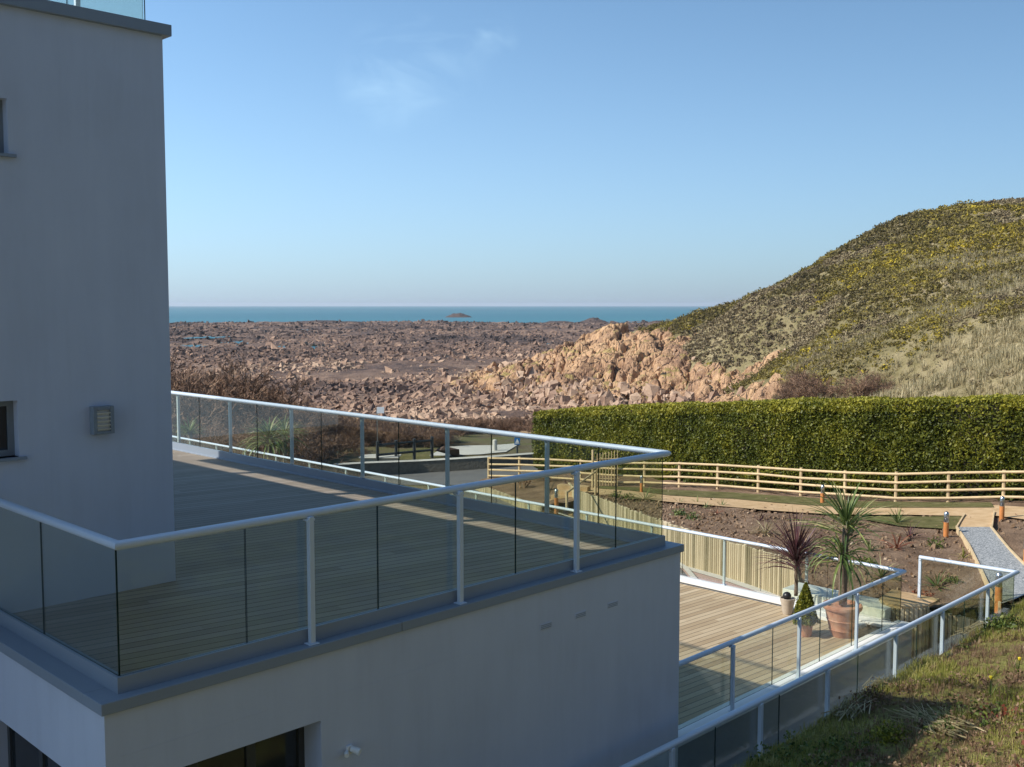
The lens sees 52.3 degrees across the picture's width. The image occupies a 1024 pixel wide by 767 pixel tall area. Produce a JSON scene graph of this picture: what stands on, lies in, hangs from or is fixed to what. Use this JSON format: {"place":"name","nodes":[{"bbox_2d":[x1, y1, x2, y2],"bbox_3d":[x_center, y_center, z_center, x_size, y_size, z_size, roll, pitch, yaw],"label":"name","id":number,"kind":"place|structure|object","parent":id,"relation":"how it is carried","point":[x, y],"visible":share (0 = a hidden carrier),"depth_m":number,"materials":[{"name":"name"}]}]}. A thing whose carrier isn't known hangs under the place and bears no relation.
{"place":"outdoors","nodes":[
{"label":"outdoors","id":0,"kind":"place"},
{"bbox_2d":[0,0,683,766],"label":"house","id":1,"kind":"structure","parent":0,"point":[554,664],"depth_m":10.76,"materials":[{"name":"paint"}]},
{"bbox_2d":[0,100,16,157],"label":"window","id":2,"kind":"structure","parent":1,"relation":"in","point":[2,154],"depth_m":10.17,"materials":[{"name":"grey"}]},
{"bbox_2d":[0,401,26,461],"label":"window","id":3,"kind":"structure","parent":1,"relation":"in","point":[7,443],"depth_m":10.37,"materials":[{"name":"grey"}]},
{"bbox_2d":[7,725,60,766],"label":"patio door","id":4,"kind":"structure","parent":1,"relation":"in","point":[21,753],"depth_m":9.99,"materials":[{"name":"grey"}]},
{"bbox_2d":[89,405,114,434],"bbox_3d":[-4.272,0.380,10.867,0.100,0.290,0.220,4,6,45],"label":"louvred wall vent","id":5,"kind":"object","parent":1,"relation":"attached to","point":[101,419],"visible":1,"depth_m":10.83,"materials":[{"name":"white paint"}]},
{"bbox_2d":[66,0,144,19],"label":"tower balustrade","id":6,"kind":"object","parent":1,"relation":"on","point":[76,2],"depth_m":11.11,"materials":[{"name":"metal"}]},
{"bbox_2d":[185,726,304,766],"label":"patio door","id":7,"kind":"structure","parent":1,"relation":"in","point":[287,749],"depth_m":9.41,"materials":[{"name":"grey"}]},
{"bbox_2d":[0,391,670,675],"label":"balustrade","id":8,"kind":"object","parent":1,"relation":"on","point":[307,515],"visible":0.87,"depth_m":10.59,"materials":[{"name":"paint"}]},
{"bbox_2d":[344,744,361,757],"bbox_3d":[-1.473,3.397,9.644,0.166,0.083,0.113,-1,4,-16],"label":"security camera","id":9,"kind":"object","parent":1,"relation":"attached to","point":[350,748],"visible":1,"depth_m":9.63,"materials":[{"name":"white paint"}]},
{"bbox_2d":[169,321,658,423],"bbox_3d":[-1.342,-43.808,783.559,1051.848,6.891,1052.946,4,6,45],"label":"rock flats","id":10,"kind":"structure","parent":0,"point":[373,371],"depth_m":331.74,"materials":[{"name":"stone"}]},
{"bbox_2d":[169,319,665,430],"bbox_3d":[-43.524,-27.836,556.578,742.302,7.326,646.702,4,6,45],"label":"boulders","id":11,"kind":"object","parent":10,"relation":"on","point":[444,407],"visible":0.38,"depth_m":265.52,"materials":[{"name":"stone"}]},
{"bbox_2d":[357,469,480,484],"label":"road","id":12,"kind":"structure","parent":0,"point":[462,477],"depth_m":52.43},
{"bbox_2d":[169,306,712,348],"bbox_3d":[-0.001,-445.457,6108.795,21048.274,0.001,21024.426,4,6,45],"label":"sea","id":13,"kind":"structure","parent":0,"point":[510,314],"depth_m":1800.98,"materials":[{"name":"liquid"}]},
{"bbox_2d":[300,320,356,321],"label":"rocky islet","id":14,"kind":"object","parent":13,"relation":"in","point":[328,321],"visible":0.28,"depth_m":842.20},
{"bbox_2d":[446,313,470,316],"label":"rocky islet","id":15,"kind":"object","parent":13,"relation":"in","point":[458,315],"visible":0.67,"depth_m":1241.56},
{"bbox_2d":[544,321,573,322],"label":"rocky islet","id":16,"kind":"object","parent":13,"relation":"in","point":[557,321],"visible":0.45,"depth_m":823.76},
{"bbox_2d":[580,317,608,322],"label":"rocky islet","id":17,"kind":"object","parent":13,"relation":"in","point":[593,320],"visible":0.56,"depth_m":814.57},
{"bbox_2d":[434,444,515,455],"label":"slipway","id":18,"kind":"structure","parent":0,"point":[473,449],"depth_m":61.96,"materials":[{"name":"concrete"}]},
{"bbox_2d":[434,446,459,456],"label":"dark boulder","id":19,"kind":"object","parent":18,"relation":"on","point":[454,451],"visible":0.85,"depth_m":58.88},
{"bbox_2d":[479,475,556,502],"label":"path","id":20,"kind":"structure","parent":0,"point":[534,491],"depth_m":44.84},
{"bbox_2d":[518,480,530,487],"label":"bare shrub","id":21,"kind":"object","parent":20,"relation":"on","point":[524,483],"visible":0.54,"depth_m":45.12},
{"bbox_2d":[478,466,557,483],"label":"road","id":22,"kind":"structure","parent":0,"point":[483,474],"depth_m":53.84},
{"bbox_2d":[514,437,519,453],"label":"blue sign","id":23,"kind":"object","parent":22,"relation":"on","point":[516,441],"visible":0.49,"depth_m":56.66,"materials":[{"name":"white metal"}]},
{"bbox_2d":[50,0,1023,305],"label":"sky","id":24,"kind":"structure","parent":0,"point":[318,152],"materials":[{"name":"blue"}]},
{"bbox_2d":[544,473,573,503],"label":"garden soil","id":25,"kind":"structure","parent":0,"point":[557,482],"depth_m":45.18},
{"bbox_2d":[542,507,697,578],"bbox_3d":[2.216,4.977,38.393,1.370,1.214,23.558,-1,4,-16],"label":"kerb strip","id":26,"kind":"object","parent":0,"point":[688,571],"visible":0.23,"depth_m":28.95,"materials":[{"name":"concrete"}]},
{"bbox_2d":[443,322,797,407],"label":"granite outcrop","id":27,"kind":"object","parent":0,"point":[636,359],"visible":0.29,"depth_m":161.36,"materials":[{"name":"stone"}]},
{"bbox_2d":[423,327,785,411],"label":"outcrop blocks","id":28,"kind":"structure","parent":27,"relation":"on","point":[509,392],"depth_m":147.18,"materials":[{"name":"stone"}]},
{"bbox_2d":[305,433,1016,668],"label":"ground","id":29,"kind":"structure","parent":0,"point":[525,446],"depth_m":60.82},
{"bbox_2d":[172,417,205,444],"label":"yucca","id":30,"kind":"object","parent":29,"relation":"on","point":[189,432],"visible":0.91,"depth_m":44.21,"materials":[{"name":"green plant"}]},
{"bbox_2d":[216,352,282,416],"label":"bare tree","id":31,"kind":"object","parent":29,"relation":"on","point":[230,371],"visible":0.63,"depth_m":59.96,"materials":[{"name":"brown plant"}]},
{"bbox_2d":[254,376,311,403],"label":"bare tree","id":32,"kind":"object","parent":29,"relation":"on","point":[296,387],"visible":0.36,"depth_m":63.37,"materials":[{"name":"brown plant"}]},
{"bbox_2d":[170,349,533,472],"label":"tamarisk scrub","id":33,"kind":"object","parent":29,"relation":"on","point":[339,432],"visible":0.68,"depth_m":58.48,"materials":[{"name":"plant"}]},
{"bbox_2d":[376,407,383,440],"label":"road sign","id":34,"kind":"object","parent":29,"relation":"on","point":[379,409],"visible":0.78,"depth_m":56.57,"materials":[{"name":"metal"}]},
{"bbox_2d":[400,454,441,459],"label":"lawn","id":35,"kind":"structure","parent":29,"relation":"on","point":[418,457],"depth_m":59.19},
{"bbox_2d":[359,454,401,461],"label":"stone slab","id":36,"kind":"structure","parent":35,"relation":"on","point":[369,457],"depth_m":56.91,"materials":[{"name":"stone"}]},
{"bbox_2d":[376,437,433,460],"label":"dark fence","id":37,"kind":"object","parent":35,"relation":"on","point":[414,442],"visible":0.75,"depth_m":57.84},
{"bbox_2d":[333,452,534,475],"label":"stone wall","id":38,"kind":"structure","parent":29,"relation":"on","point":[433,465],"depth_m":54.36,"materials":[{"name":"stone"}]},
{"bbox_2d":[493,439,496,450],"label":"concrete bollard","id":39,"kind":"object","parent":29,"relation":"on","point":[494,444],"visible":0.85,"depth_m":61.10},
{"bbox_2d":[475,487,541,511],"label":"log palisade","id":40,"kind":"object","parent":29,"relation":"on","point":[518,504],"visible":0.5,"depth_m":43.10,"materials":[{"name":"brown wood"}]},
{"bbox_2d":[542,483,590,515],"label":"garden steps","id":41,"kind":"structure","parent":29,"relation":"on","point":[562,488],"depth_m":41.44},
{"bbox_2d":[450,489,686,575],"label":"drive","id":42,"kind":"structure","parent":29,"relation":"on","point":[480,497],"depth_m":44.92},
{"bbox_2d":[235,416,302,461],"bbox_3d":[-8.925,3.364,38.358,2.680,4.399,2.577,4,6,45],"label":"cordyline","id":43,"kind":"object","parent":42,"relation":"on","point":[269,431],"visible":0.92,"depth_m":38.12,"materials":[{"name":"green plant"}]},
{"bbox_2d":[267,413,307,462],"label":"cordyline","id":44,"kind":"object","parent":42,"relation":"on","point":[284,429],"visible":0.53,"depth_m":42.23,"materials":[{"name":"green plant"}]},
{"bbox_2d":[580,491,799,596],"bbox_3d":[4.895,4.911,30.729,1.022,2.084,14.756,-1,4,-16],"label":"log palisade","id":45,"kind":"object","parent":29,"relation":"on","point":[703,553],"visible":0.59,"depth_m":28.71,"materials":[{"name":"brown wood"}]},
{"bbox_2d":[921,611,984,658],"bbox_3d":[9.274,6.029,21.397,1.991,2.562,0.130,4,6,43],"label":"log palisade","id":46,"kind":"object","parent":29,"relation":"on","point":[959,620],"visible":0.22,"depth_m":21.55,"materials":[{"name":"brown wood"}]},
{"bbox_2d":[681,568,753,590],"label":"pavement","id":47,"kind":"structure","parent":0,"point":[706,577],"depth_m":27.92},
{"bbox_2d":[680,566,779,596],"bbox_3d":[5.506,5.349,28.259,1.169,0.447,10.545,-1,4,-15],"label":"pavement edge","id":48,"kind":"object","parent":47,"relation":"on","point":[745,585],"visible":0.34,"depth_m":27.57,"materials":[{"name":"concrete"}]},
{"bbox_2d":[580,472,890,582],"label":"garden soil","id":49,"kind":"structure","parent":0,"point":[729,510],"depth_m":32.76,"materials":[{"name":"soil"}]},
{"bbox_2d":[554,489,557,513],"bbox_3d":[1.473,3.905,34.622,0.136,0.827,0.136,4,6,45],"label":"bollard light","id":50,"kind":"object","parent":49,"relation":"on","point":[556,500],"visible":1,"depth_m":34.57,"materials":[{"name":"brown wood"}]},
{"bbox_2d":[565,470,596,507],"bbox_3d":[2.486,3.921,36.977,0.087,1.099,5.229,1,4,15],"label":"step handrail","id":51,"kind":"object","parent":49,"relation":"on","point":[583,480],"visible":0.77,"depth_m":38.15,"materials":[{"name":"brown wood"}]},
{"bbox_2d":[591,450,618,487],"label":"garden gate","id":52,"kind":"structure","parent":49,"relation":"on","point":[592,477],"depth_m":43.19,"materials":[{"name":"brown wood"}]},
{"bbox_2d":[640,475,642,491],"bbox_3d":[4.881,3.865,39.288,0.120,0.827,0.120,4,6,45],"label":"bollard light","id":53,"kind":"object","parent":49,"relation":"on","point":[641,482],"visible":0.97,"depth_m":39.23,"materials":[{"name":"brown wood"}]},
{"bbox_2d":[626,485,660,501],"bbox_3d":[4.568,3.821,35.792,1.256,0.790,1.396,4,6,45],"label":"spiky plant","id":54,"kind":"object","parent":49,"relation":"on","point":[645,498],"visible":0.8,"depth_m":35.83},
{"bbox_2d":[670,507,688,515],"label":"shrub","id":55,"kind":"object","parent":49,"relation":"on","point":[677,512],"visible":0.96,"depth_m":32.45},
{"bbox_2d":[685,511,701,520],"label":"shrub","id":56,"kind":"object","parent":49,"relation":"on","point":[688,517],"visible":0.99,"depth_m":31.65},
{"bbox_2d":[487,457,1023,501],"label":"rail fence","id":57,"kind":"object","parent":49,"relation":"on","point":[948,481],"visible":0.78,"depth_m":38.05,"materials":[{"name":"brown wood"}]},
{"bbox_2d":[749,517,780,536],"bbox_3d":[7.123,4.033,29.235,1.271,0.693,1.127,4,6,45],"label":"sedge","id":58,"kind":"object","parent":49,"relation":"on","point":[763,531],"visible":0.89,"depth_m":29.25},
{"bbox_2d":[531,393,1023,500],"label":"hedge","id":59,"kind":"object","parent":49,"relation":"on","point":[888,434],"visible":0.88,"depth_m":38.30,"materials":[{"name":"green plant"}]},
{"bbox_2d":[599,486,993,506],"bbox_3d":[8.730,4.053,36.958,15.649,1.283,2.746,4,6,40],"label":"turf strip","id":60,"kind":"object","parent":49,"relation":"on","point":[775,498],"visible":0.87,"depth_m":36.62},
{"bbox_2d":[588,485,1022,596],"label":"soil clods","id":61,"kind":"object","parent":49,"relation":"on","point":[887,588],"visible":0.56,"depth_m":29.61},
{"bbox_2d":[820,484,824,502],"bbox_3d":[10.590,3.853,35.570,0.136,0.827,0.136,4,6,45],"label":"bollard light","id":62,"kind":"object","parent":49,"relation":"on","point":[822,494],"visible":0.77,"depth_m":35.51,"materials":[{"name":"brown wood"}]},
{"bbox_2d":[599,489,991,515],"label":"sand path","id":63,"kind":"structure","parent":0,"point":[739,503],"depth_m":34.72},
{"bbox_2d":[633,202,1023,400],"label":"hill","id":64,"kind":"structure","parent":0,"point":[899,355],"depth_m":114.66,"materials":[{"name":"plant"}]},
{"bbox_2d":[722,364,900,400],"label":"shore scrub","id":65,"kind":"object","parent":64,"relation":"on","point":[802,385],"visible":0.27,"depth_m":82.44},
{"bbox_2d":[634,199,1023,393],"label":"gorse bushes","id":66,"kind":"object","parent":64,"relation":"on","point":[915,222],"visible":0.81,"depth_m":129.78,"materials":[{"name":"plant"}]},
{"bbox_2d":[660,197,1023,398],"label":"heath scrub","id":67,"kind":"object","parent":64,"relation":"on","point":[797,343],"visible":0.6,"depth_m":146.79,"materials":[{"name":"plant"}]},
{"bbox_2d":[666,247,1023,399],"bbox_3d":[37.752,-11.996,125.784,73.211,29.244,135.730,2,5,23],"label":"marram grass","id":68,"kind":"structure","parent":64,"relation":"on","point":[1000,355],"depth_m":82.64,"materials":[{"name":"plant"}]},
{"bbox_2d":[732,598,1023,766],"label":"bank","id":69,"kind":"structure","parent":0,"point":[906,750],"depth_m":14.11,"materials":[{"name":"plant"}]},
{"bbox_2d":[619,555,1019,766],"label":"balustrade","id":70,"kind":"object","parent":69,"relation":"on","point":[670,746],"visible":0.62,"depth_m":15.21,"materials":[{"name":"paint"}]},
{"bbox_2d":[821,691,872,721],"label":"dry stalks","id":71,"kind":"object","parent":69,"relation":"on","point":[855,706],"visible":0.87,"depth_m":14.92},
{"bbox_2d":[863,673,901,688],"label":"dry stalks","id":72,"kind":"object","parent":69,"relation":"on","point":[880,682],"visible":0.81,"depth_m":16.14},
{"bbox_2d":[746,621,1023,766],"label":"leafy weeds","id":73,"kind":"object","parent":69,"relation":"on","point":[857,764],"visible":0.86,"depth_m":13.43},
{"bbox_2d":[868,719,911,746],"bbox_3d":[4.899,4.505,13.409,0.575,0.281,0.551,4,6,45],"label":"shrub","id":74,"kind":"object","parent":69,"relation":"on","point":[885,737],"visible":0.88,"depth_m":13.44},
{"bbox_2d":[806,627,1023,766],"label":"ground cover","id":75,"kind":"object","parent":69,"relation":"on","point":[938,746],"visible":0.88,"depth_m":13.44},
{"bbox_2d":[884,703,985,737],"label":"dry stalks","id":76,"kind":"object","parent":69,"relation":"on","point":[930,719],"visible":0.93,"depth_m":13.66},
{"bbox_2d":[912,702,1023,766],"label":"red ground cover","id":77,"kind":"object","parent":69,"relation":"on","point":[1004,713],"visible":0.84,"depth_m":13.48,"materials":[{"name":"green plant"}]},
{"bbox_2d":[950,620,992,636],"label":"dry stalks","id":78,"kind":"object","parent":69,"relation":"on","point":[974,627],"visible":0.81,"depth_m":19.05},
{"bbox_2d":[974,675,998,696],"bbox_3d":[6.619,4.226,14.533,0.502,0.318,0.171,-1,4,-13],"label":"daffodil","id":79,"kind":"object","parent":69,"relation":"on","point":[990,687],"visible":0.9,"depth_m":14.52,"materials":[{"name":"yellow plant"}]},
{"bbox_2d":[982,612,1023,634],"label":"shrub","id":80,"kind":"object","parent":69,"relation":"on","point":[1010,623],"visible":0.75,"depth_m":18.63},
{"bbox_2d":[1010,657,1022,676],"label":"daffodil","id":81,"kind":"object","parent":69,"relation":"on","point":[1019,658],"visible":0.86,"depth_m":15.26,"materials":[{"name":"yellow plant"}]},
{"bbox_2d":[804,498,1023,618],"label":"garden soil","id":82,"kind":"structure","parent":0,"point":[971,577],"depth_m":25.72,"materials":[{"name":"soil"}]},
{"bbox_2d":[860,555,874,563],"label":"shrub","id":83,"kind":"object","parent":82,"relation":"on","point":[870,560],"visible":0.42,"depth_m":25.45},
{"bbox_2d":[859,539,885,551],"bbox_3d":[9.233,4.189,26.919,0.993,0.507,0.820,4,6,45],"label":"grass clump","id":84,"kind":"object","parent":82,"relation":"on","point":[868,547],"visible":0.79,"depth_m":26.86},
{"bbox_2d":[861,551,906,582],"bbox_3d":[8.683,4.326,24.348,1.454,0.838,1.290,4,6,45],"label":"spiky plant","id":85,"kind":"object","parent":82,"relation":"on","point":[880,571],"visible":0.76,"depth_m":24.36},
{"bbox_2d":[875,505,908,524],"bbox_3d":[11.325,3.949,30.468,1.383,0.888,1.609,4,6,45],"label":"spiky plant","id":86,"kind":"object","parent":82,"relation":"on","point":[898,517],"visible":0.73,"depth_m":30.46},
{"bbox_2d":[875,533,910,549],"bbox_3d":[9.979,4.134,27.150,1.124,0.729,1.080,1,5,19],"label":"phormium","id":87,"kind":"object","parent":82,"relation":"on","point":[897,543],"visible":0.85,"depth_m":27.22,"materials":[{"name":"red plant"}]},
{"bbox_2d":[879,589,939,657],"bbox_3d":[8.212,5.040,21.814,1.100,1.070,1.109,4,6,45],"label":"timber planter","id":88,"kind":"object","parent":82,"relation":"on","point":[913,607],"visible":0.67,"depth_m":21.34,"materials":[{"name":"brown wood"}]},
{"bbox_2d":[866,516,961,528],"bbox_3d":[11.631,4.052,30.501,2.808,0.272,2.132,2,5,29],"label":"turf strip","id":89,"kind":"object","parent":82,"relation":"on","point":[929,521],"visible":0.83,"depth_m":30.45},
{"bbox_2d":[895,520,934,541],"bbox_3d":[10.820,4.008,28.352,1.145,0.746,1.322,-2,5,-23],"label":"phormium","id":90,"kind":"object","parent":82,"relation":"on","point":[909,533],"visible":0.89,"depth_m":28.33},
{"bbox_2d":[912,588,934,596],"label":"shrub","id":91,"kind":"object","parent":82,"relation":"on","point":[930,594],"visible":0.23,"depth_m":22.54,"materials":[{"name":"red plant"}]},
{"bbox_2d":[915,571,951,590],"bbox_3d":[9.520,4.443,23.499,0.912,0.552,0.904,4,6,45],"label":"grass clump","id":92,"kind":"object","parent":82,"relation":"on","point":[932,581],"visible":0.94,"depth_m":23.50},
{"bbox_2d":[925,536,944,548],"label":"shrub","id":93,"kind":"object","parent":82,"relation":"on","point":[938,543],"visible":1,"depth_m":27.32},
{"bbox_2d":[943,511,948,537],"bbox_3d":[11.776,3.876,28.285,0.136,0.827,0.136,4,6,45],"label":"bollard light","id":94,"kind":"object","parent":82,"relation":"on","point":[946,525],"visible":0.98,"depth_m":28.23,"materials":[{"name":"brown wood"}]},
{"bbox_2d":[944,573,963,583],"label":"shrub","id":95,"kind":"object","parent":82,"relation":"on","point":[952,578],"visible":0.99,"depth_m":23.70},
{"bbox_2d":[956,525,1000,612],"bbox_3d":[11.068,4.257,24.859,0.127,0.497,8.853,1,5,18],"label":"timber edging","id":96,"kind":"object","parent":82,"relation":"on","point":[969,547],"visible":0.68,"depth_m":25.17,"materials":[{"name":"brown wood"}]},
{"bbox_2d":[959,527,1023,602],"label":"gravel path","id":97,"kind":"structure","parent":82,"relation":"on","point":[989,547],"depth_m":25.27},
{"bbox_2d":[994,572,1002,613],"bbox_3d":[9.712,4.169,20.809,0.136,0.827,0.136,4,6,45],"label":"bollard light","id":98,"kind":"object","parent":82,"relation":"on","point":[998,591],"visible":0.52,"depth_m":20.76,"materials":[{"name":"brown wood"}]},
{"bbox_2d":[999,496,1004,520],"bbox_3d":[14.046,3.632,29.890,0.136,0.827,0.136,4,6,45],"label":"bollard light","id":99,"kind":"object","parent":82,"relation":"on","point":[1002,508],"visible":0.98,"depth_m":29.84,"materials":[{"name":"brown wood"}]},
{"bbox_2d":[990,525,1023,564],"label":"timber edging","id":100,"kind":"object","parent":82,"relation":"on","point":[1009,548],"visible":0.37,"depth_m":26.07,"materials":[{"name":"brown wood"}]},
{"bbox_2d":[991,505,1023,518],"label":"sand path","id":101,"kind":"structure","parent":82,"relation":"on","point":[1010,511],"depth_m":30.92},
{"bbox_2d":[958,509,993,526],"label":"sand path","id":102,"kind":"structure","parent":0,"point":[981,518],"depth_m":30.08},
{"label":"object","id":103,"kind":"structure","parent":0,"visible":0},
{"bbox_2d":[678,575,916,766],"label":"terrace","id":104,"kind":"structure","parent":103,"relation":"on","point":[713,614],"depth_m":19.06,"materials":[{"name":"wood"}]},
{"bbox_2d":[172,435,906,729],"bbox_3d":[-7.105,3.651,29.225,33.210,1.127,9.345,4,6,45],"label":"balustrade","id":105,"kind":"object","parent":104,"relation":"on","point":[795,616],"visible":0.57,"depth_m":20.66,"materials":[{"name":"paint"}]},
{"bbox_2d":[780,596,795,614],"bbox_3d":[5.811,4.689,21.991,0.320,0.345,0.320,4,6,45],"label":"stone pot","id":106,"kind":"object","parent":104,"relation":"on","point":[787,606],"visible":0.94,"depth_m":21.89,"materials":[{"name":"stone"}]},
{"bbox_2d":[783,592,790,599],"bbox_3d":[5.790,4.473,21.953,0.181,0.180,0.181,4,6,45],"label":"dark ball","id":107,"kind":"object","parent":106,"relation":"on","point":[786,595],"visible":1,"depth_m":21.89,"materials":[{"name":"black plastic"}]},
{"bbox_2d":[748,507,840,595],"bbox_3d":[5.970,3.547,22.002,2.163,1.922,2.034,-2,5,-28],"label":"cordyline","id":108,"kind":"object","parent":106,"relation":"in","point":[797,554],"visible":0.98,"depth_m":22.00,"materials":[{"name":"purple plant"}]},
{"bbox_2d":[801,620,812,636],"bbox_3d":[5.774,4.827,20.553,0.340,0.285,0.340,4,6,45],"label":"terracotta pot","id":109,"kind":"object","parent":104,"relation":"on","point":[806,631],"visible":0.5,"depth_m":20.43,"materials":[{"name":"ceramic"}]},
{"bbox_2d":[792,582,819,627],"bbox_3d":[5.761,4.311,20.523,0.569,0.836,0.583,4,6,45],"label":"dwarf conifer","id":110,"kind":"object","parent":109,"relation":"in","point":[805,600],"visible":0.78,"depth_m":20.41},
{"bbox_2d":[783,582,890,628],"bbox_3d":[6.800,4.802,22.114,2.350,0.500,1.350,4,6,45],"label":"white bench","id":111,"kind":"object","parent":104,"relation":"on","point":[872,606],"visible":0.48,"depth_m":22.01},
{"bbox_2d":[823,599,862,638],"bbox_3d":[6.504,4.650,20.539,0.770,0.640,0.770,4,6,45],"label":"terracotta pot","id":112,"kind":"object","parent":104,"relation":"on","point":[839,617],"visible":0.72,"depth_m":20.32,"materials":[{"name":"ceramic"}]},
{"bbox_2d":[789,477,902,605],"bbox_3d":[6.508,3.111,20.407,2.425,2.512,2.319,4,6,45],"label":"cordyline","id":113,"kind":"object","parent":112,"relation":"in","point":[844,569],"visible":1,"depth_m":20.37,"materials":[{"name":"green plant"}]},
{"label":"bank","id":114,"kind":"structure","parent":0,"visible":0},
{"bbox_2d":[775,607,1023,766],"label":"dead heather","id":115,"kind":"object","parent":114,"relation":"on","point":[947,757],"visible":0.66,"depth_m":14.70,"materials":[{"name":"plant"}]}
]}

